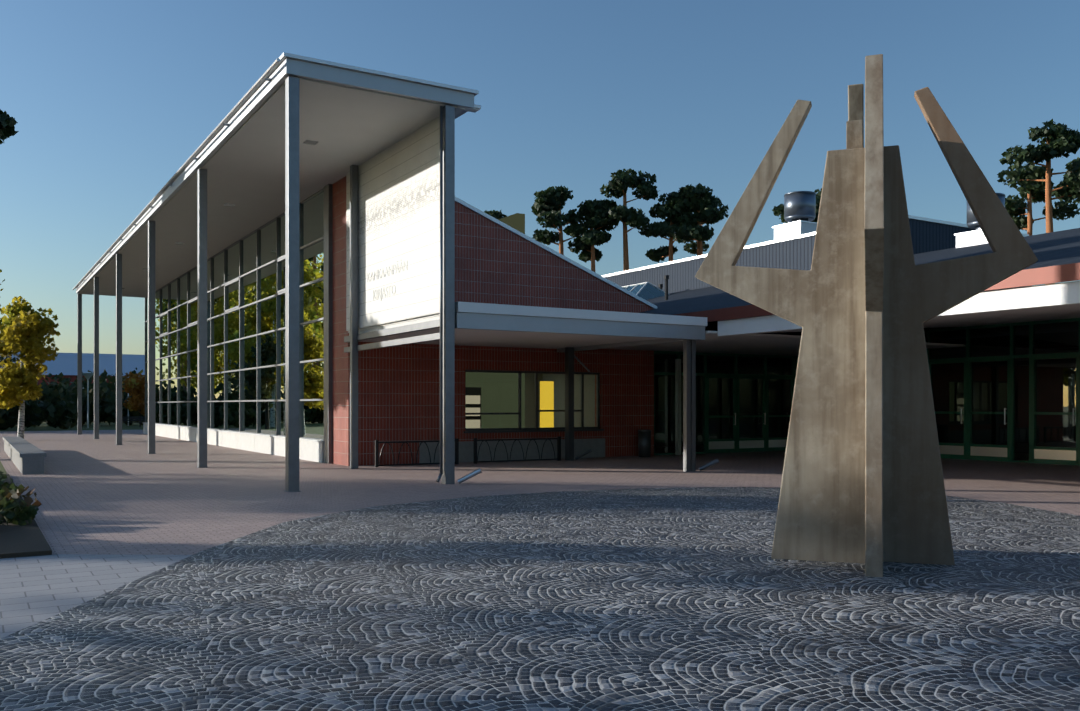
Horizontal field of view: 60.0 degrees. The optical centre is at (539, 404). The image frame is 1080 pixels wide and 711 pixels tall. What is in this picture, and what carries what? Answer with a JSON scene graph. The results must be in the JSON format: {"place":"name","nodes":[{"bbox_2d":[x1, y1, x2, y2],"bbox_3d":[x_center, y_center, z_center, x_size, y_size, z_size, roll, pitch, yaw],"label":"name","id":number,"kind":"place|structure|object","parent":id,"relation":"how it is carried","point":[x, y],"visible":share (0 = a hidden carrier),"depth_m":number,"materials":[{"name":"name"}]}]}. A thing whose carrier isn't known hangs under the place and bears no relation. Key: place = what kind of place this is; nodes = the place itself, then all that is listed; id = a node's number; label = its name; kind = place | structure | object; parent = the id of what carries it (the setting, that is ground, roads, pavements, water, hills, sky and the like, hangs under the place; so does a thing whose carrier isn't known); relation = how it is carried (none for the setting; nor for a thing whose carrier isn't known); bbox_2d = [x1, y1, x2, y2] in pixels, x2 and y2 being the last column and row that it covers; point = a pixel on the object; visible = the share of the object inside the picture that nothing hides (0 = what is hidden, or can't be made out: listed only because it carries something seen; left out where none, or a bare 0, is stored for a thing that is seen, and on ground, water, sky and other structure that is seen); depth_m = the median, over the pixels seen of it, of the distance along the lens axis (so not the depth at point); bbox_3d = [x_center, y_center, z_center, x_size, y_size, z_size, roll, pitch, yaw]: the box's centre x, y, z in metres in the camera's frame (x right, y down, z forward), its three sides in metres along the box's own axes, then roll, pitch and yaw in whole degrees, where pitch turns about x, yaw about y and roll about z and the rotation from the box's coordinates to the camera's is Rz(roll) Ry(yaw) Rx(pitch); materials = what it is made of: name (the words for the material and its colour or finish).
{"place":"outdoors","nodes":[
{"label":"outdoors","id":0,"kind":"place"},
{"bbox_2d":[0,419,142,473],"bbox_3d":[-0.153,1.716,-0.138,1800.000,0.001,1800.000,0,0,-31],"label":"terrain","id":1,"kind":"structure","parent":0,"point":[43,426],"depth_m":68.23,"materials":[{"name":"green plant"}]},
{"bbox_2d":[0,310,6,331],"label":"birch tree","id":2,"kind":"object","parent":1,"relation":"on","point":[2,323],"visible":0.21,"depth_m":75.39,"materials":[{"name":"green plant"}]},
{"bbox_2d":[0,109,18,144],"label":"pine tree","id":3,"kind":"object","parent":1,"relation":"on","point":[7,124],"visible":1,"depth_m":31.37,"materials":[{"name":"green plant"}]},
{"bbox_2d":[0,354,18,367],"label":"birch tree","id":4,"kind":"object","parent":1,"relation":"on","point":[12,360],"visible":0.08,"depth_m":56.63,"materials":[{"name":"plant"}]},
{"bbox_2d":[0,474,51,558],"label":"planting bed soil","id":5,"kind":"structure","parent":1,"relation":"on","point":[27,540],"depth_m":11.43,"materials":[{"name":"brown soil"}]},
{"bbox_2d":[0,471,40,525],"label":"bed shrubs","id":6,"kind":"object","parent":5,"relation":"on","point":[10,505],"depth_m":13.09,"materials":[{"name":"green plant"}]},
{"bbox_2d":[0,367,143,429],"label":"hedge foliage","id":7,"kind":"object","parent":1,"relation":"on","point":[55,405],"visible":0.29,"depth_m":75.26,"materials":[{"name":"green plant"}]},
{"bbox_2d":[82,372,128,427],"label":"park lamp","id":8,"kind":"object","parent":1,"relation":"on","point":[87,375],"visible":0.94,"depth_m":68.68,"materials":[{"name":"grey metal"}]},
{"bbox_2d":[122,371,144,426],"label":"orange tree","id":9,"kind":"object","parent":1,"relation":"on","point":[132,381],"depth_m":70.64,"materials":[{"name":"plant"}]},
{"bbox_2d":[122,416,144,422],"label":"park bench","id":10,"kind":"object","parent":1,"relation":"on","point":[135,417],"visible":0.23,"depth_m":67.92,"materials":[{"name":"grey wood"}]},
{"bbox_2d":[484,210,506,219],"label":"pine tree","id":11,"kind":"object","parent":1,"relation":"on","point":[498,215],"visible":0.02,"depth_m":77.97,"materials":[{"name":"green plant"}]},
{"bbox_2d":[0,352,144,368],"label":"hill","id":12,"kind":"structure","parent":0,"point":[101,356],"depth_m":140.95,"materials":[{"name":"blue"}]},
{"bbox_2d":[12,357,144,388],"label":"hill","id":13,"kind":"structure","parent":0,"point":[67,368],"depth_m":117.65,"materials":[{"name":"green plant"}]},
{"bbox_2d":[0,554,190,638],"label":"paved walkway","id":14,"kind":"structure","parent":0,"point":[35,589],"depth_m":9.16,"materials":[{"name":"grey concrete"}]},
{"bbox_2d":[458,104,480,112],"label":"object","id":15,"kind":"structure","parent":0,"point":[476,108],"depth_m":20.51,"materials":[{"name":"silver metal"}]},
{"bbox_2d":[333,176,653,465],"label":"brick gable wall","id":16,"kind":"structure","parent":0,"point":[399,389],"depth_m":28.34,"materials":[{"name":"red brick"}]},
{"bbox_2d":[348,302,706,351],"bbox_3d":[-0.534,-1.959,25.096,7.100,0.570,6.898,0,0,-31],"label":"entrance canopy","id":17,"kind":"object","parent":16,"relation":"attached to","point":[504,325],"visible":0.9,"depth_m":22.87,"materials":[{"name":"metal"}]},
{"bbox_2d":[455,197,656,308],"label":"roof edge trim","id":18,"kind":"structure","parent":16,"relation":"on","point":[537,243],"depth_m":29.63,"materials":[{"name":"grey metal"}]},
{"bbox_2d":[466,213,524,427],"bbox_3d":[-10.295,-2.409,44.823,10.550,8.350,34.150,0,0,-31],"label":"hall interior","id":19,"kind":"object","parent":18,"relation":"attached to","point":[516,221],"depth_m":31.48,"materials":[{"name":"green"}]},
{"bbox_2d":[466,373,594,428],"bbox_3d":[-1.979,0.076,32.178,8.500,3.320,5.900,0,0,-31],"label":"window interior","id":20,"kind":"object","parent":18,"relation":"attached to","point":[589,384],"depth_m":34.00,"materials":[{"name":"yellow"}]},
{"bbox_2d":[464,370,603,432],"bbox_3d":[-0.145,-0.109,29.455,5.100,1.910,0.260,0,0,-31],"label":"gable window","id":21,"kind":"structure","parent":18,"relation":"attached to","point":[520,429],"depth_m":29.54,"materials":[{"name":"glass"}]},
{"bbox_2d":[0,487,1079,710],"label":"cobble paving","id":22,"kind":"structure","parent":0,"point":[671,599],"depth_m":7.40,"materials":[{"name":"grey stone"}]},
{"bbox_2d":[695,54,1037,576],"bbox_3d":[3.519,-1.007,10.271,2.818,5.445,2.718,0,0,-31],"label":"sculpture","id":23,"kind":"object","parent":22,"relation":"on","point":[862,300],"visible":0.98,"depth_m":10.12,"materials":[{"name":"concrete"}]},
{"bbox_2d":[0,430,1079,554],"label":"plaza paving","id":24,"kind":"structure","parent":0,"point":[104,494],"depth_m":20.40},
{"bbox_2d":[3,436,46,474],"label":"seat wall","id":25,"kind":"structure","parent":24,"relation":"on","point":[25,456],"depth_m":24.05,"materials":[{"name":"concrete"}]},
{"bbox_2d":[0,296,60,438],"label":"birch tree","id":26,"kind":"object","parent":24,"relation":"on","point":[18,385],"depth_m":44.83,"materials":[{"name":"plant"}]},
{"bbox_2d":[143,423,323,462],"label":"low wall","id":27,"kind":"structure","parent":24,"relation":"on","point":[311,449],"depth_m":35.09,"materials":[{"name":"white concrete"}]},
{"bbox_2d":[145,188,323,439],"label":"curtain wall mullions","id":28,"kind":"object","parent":24,"relation":"on","point":[277,260],"visible":0.62,"depth_m":36.50,"materials":[{"name":"grey metal"}]},
{"bbox_2d":[146,191,323,438],"bbox_3d":[-14.997,-2.699,42.018,0.001,7.510,33.450,0,0,-31],"label":"curtain wall glass","id":29,"kind":"object","parent":28,"relation":"in","point":[312,309],"depth_m":35.47,"materials":[{"name":"clear glass"}]},
{"bbox_2d":[77,76,454,491],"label":"portico columns","id":30,"kind":"structure","parent":24,"relation":"on","point":[292,285],"depth_m":25.16,"materials":[{"name":"grey metal"}]},
{"bbox_2d":[72,52,478,297],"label":"portico roof","id":31,"kind":"structure","parent":30,"relation":"on","point":[349,115],"depth_m":24.02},
{"bbox_2d":[122,140,317,288],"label":"ceiling lights","id":32,"kind":"object","parent":31,"relation":"in","point":[304,142],"visible":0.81,"depth_m":23.14},
{"bbox_2d":[344,116,439,352],"bbox_3d":[-3.669,-3.959,23.275,0.150,4.990,6.650,0,0,-31],"label":"sign panel","id":33,"kind":"object","parent":30,"relation":"attached to","point":[398,201],"visible":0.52,"depth_m":22.86,"materials":[{"name":"metal"}]},
{"bbox_2d":[373,285,395,300],"bbox_3d":[-3.948,-2.817,23.713,0.008,0.332,1.509,0,0,-31],"label":"sign text","id":34,"kind":"object","parent":33,"relation":"attached to","point":[381,297],"visible":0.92,"depth_m":23.84,"materials":[{"name":"grey"}]},
{"bbox_2d":[367,259,406,281],"bbox_3d":[-3.873,-3.387,23.590,0.008,0.305,2.646,0,0,-31],"label":"sign text","id":35,"kind":"object","parent":33,"relation":"attached to","point":[387,272],"visible":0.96,"depth_m":23.46,"materials":[{"name":"grey"}]},
{"bbox_2d":[436,106,442,481],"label":"column","id":36,"kind":"structure","parent":30,"relation":"attached to","point":[441,295],"depth_m":20.15,"materials":[{"name":"metal"}]},
{"bbox_2d":[375,436,560,466],"bbox_3d":[-1.951,1.341,27.278,6.030,0.750,0.325,0,0,-31],"label":"bike rack","id":37,"kind":"object","parent":24,"relation":"on","point":[476,461],"visible":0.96,"depth_m":27.27,"materials":[{"name":"black metal"}]},
{"bbox_2d":[419,438,604,462],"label":"gable plinth","id":38,"kind":"structure","parent":24,"relation":"on","point":[596,446],"depth_m":28.91,"materials":[{"name":"grey concrete"}]},
{"bbox_2d":[531,185,591,254],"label":"pine tree","id":39,"kind":"object","parent":24,"relation":"on","point":[545,207],"depth_m":74.46,"materials":[{"name":"green plant"}]},
{"bbox_2d":[457,339,718,483],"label":"canopy columns","id":40,"kind":"structure","parent":24,"relation":"on","point":[689,405],"depth_m":24.12,"materials":[{"name":"grey metal"}]},
{"bbox_2d":[567,200,618,272],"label":"pine tree","id":41,"kind":"object","parent":24,"relation":"on","point":[597,217],"depth_m":74.01,"materials":[{"name":"green plant"}]},
{"bbox_2d":[638,430,650,456],"bbox_3d":[3.449,1.266,30.860,0.480,0.900,0.468,0,0,-31],"label":"litter bin","id":42,"kind":"object","parent":24,"relation":"on","point":[644,443],"visible":0.88,"depth_m":30.68,"materials":[{"name":"metal"}]},
{"bbox_2d":[672,327,953,355],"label":"ceiling lights","id":43,"kind":"object","parent":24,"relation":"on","point":[924,329],"depth_m":31.64},
{"bbox_2d":[658,275,668,299],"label":"roof flues","id":44,"kind":"object","parent":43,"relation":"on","point":[666,278],"visible":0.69,"depth_m":38.17,"materials":[{"name":"black metal"}]},
{"bbox_2d":[654,318,1079,465],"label":"foyer glazing frames","id":45,"kind":"structure","parent":24,"relation":"on","point":[967,449],"depth_m":29.32,"materials":[{"name":"grey metal"}]},
{"bbox_2d":[654,321,1078,460],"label":"foyer glass","id":46,"kind":"object","parent":45,"relation":"in","point":[1055,385],"visible":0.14,"depth_m":29.65,"materials":[{"name":"glass"}]},
{"bbox_2d":[734,408,1074,425],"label":"door handles","id":47,"kind":"object","parent":45,"relation":"attached to","point":[961,417],"visible":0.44,"depth_m":29.43,"materials":[{"name":"metal"}]},
{"bbox_2d":[0,0,1079,354],"label":"sky","id":48,"kind":"structure","parent":0,"point":[108,100],"materials":[{"name":"blue"}]},
{"bbox_2d":[587,168,659,270],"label":"pine tree","id":49,"kind":"object","parent":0,"point":[621,181],"depth_m":73.77,"materials":[{"name":"green plant"}]},
{"bbox_2d":[637,191,700,262],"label":"pine tree","id":50,"kind":"object","parent":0,"point":[671,206],"depth_m":73.52,"materials":[{"name":"green plant"}]},
{"bbox_2d":[661,183,722,255],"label":"pine tree","id":51,"kind":"object","parent":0,"point":[697,196],"depth_m":73.28,"materials":[{"name":"green plant"}]},
{"bbox_2d":[673,192,728,254],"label":"pine tree","id":52,"kind":"object","parent":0,"point":[713,202],"depth_m":78.35,"materials":[{"name":"green plant"}]},
{"bbox_2d":[772,204,788,223],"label":"pine tree","id":53,"kind":"object","parent":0,"point":[778,210],"visible":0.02,"depth_m":84.46,"materials":[{"name":"green plant"}]},
{"bbox_2d":[810,196,820,222],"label":"pine tree","id":54,"kind":"object","parent":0,"point":[818,198],"visible":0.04,"depth_m":70.56,"materials":[{"name":"green plant"}]},
{"bbox_2d":[814,188,821,196],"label":"pine tree","id":55,"kind":"object","parent":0,"point":[818,193],"depth_m":74.91,"materials":[{"name":"green plant"}]},
{"bbox_2d":[606,304,1079,355],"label":"canopy soffit","id":56,"kind":"structure","parent":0,"point":[764,344],"depth_m":26.49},
{"bbox_2d":[639,228,1079,314],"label":"roof","id":57,"kind":"structure","parent":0,"point":[1056,248],"depth_m":27.58,"materials":[{"name":"grey metal"}]},
{"bbox_2d":[622,282,669,299],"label":"skylight","id":58,"kind":"object","parent":57,"relation":"on","point":[646,290],"visible":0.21,"depth_m":44.38,"materials":[{"name":"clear glass"}]},
{"bbox_2d":[604,219,1026,334],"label":"cladding","id":59,"kind":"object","parent":57,"relation":"on","point":[797,254],"visible":0.07,"depth_m":40.61,"materials":[{"name":"grey metal"}]},
{"bbox_2d":[773,191,816,239],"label":"roof vent","id":60,"kind":"object","parent":59,"relation":"on","point":[799,211],"visible":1,"depth_m":40.11,"materials":[{"name":"grey metal"}]},
{"bbox_2d":[602,215,1028,276],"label":"trim","id":61,"kind":"structure","parent":59,"relation":"on","point":[806,235],"depth_m":40.56,"materials":[{"name":"white metal"}]},
{"bbox_2d":[675,263,1079,321],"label":"roof","id":62,"kind":"structure","parent":57,"relation":"attached to","point":[1049,274],"depth_m":17.16,"materials":[{"name":"red metal"}]},
{"bbox_2d":[718,281,1079,335],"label":"roof fascia","id":63,"kind":"structure","parent":62,"relation":"attached to","point":[1055,294],"depth_m":17.64,"materials":[{"name":"white metal"}]},
{"bbox_2d":[954,193,1005,247],"bbox_3d":[15.360,-6.259,32.259,1.430,1.850,1.430,0,0,-31],"label":"roof vent","id":64,"kind":"object","parent":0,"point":[976,236],"visible":0.35,"depth_m":32.04,"materials":[{"name":"grey metal"}]},
{"bbox_2d":[997,118,1079,284],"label":"pine tree","id":65,"kind":"object","parent":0,"point":[1062,141],"depth_m":56.37,"materials":[{"name":"green plant"}]},
{"bbox_2d":[1005,164,1079,286],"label":"pine tree","id":66,"kind":"object","parent":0,"point":[1061,210],"depth_m":68.11,"materials":[{"name":"green plant"}]},
{"bbox_2d":[1056,157,1079,197],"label":"pine tree","id":67,"kind":"object","parent":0,"point":[1069,163],"visible":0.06,"depth_m":59.91,"materials":[{"name":"green plant"}]}
]}

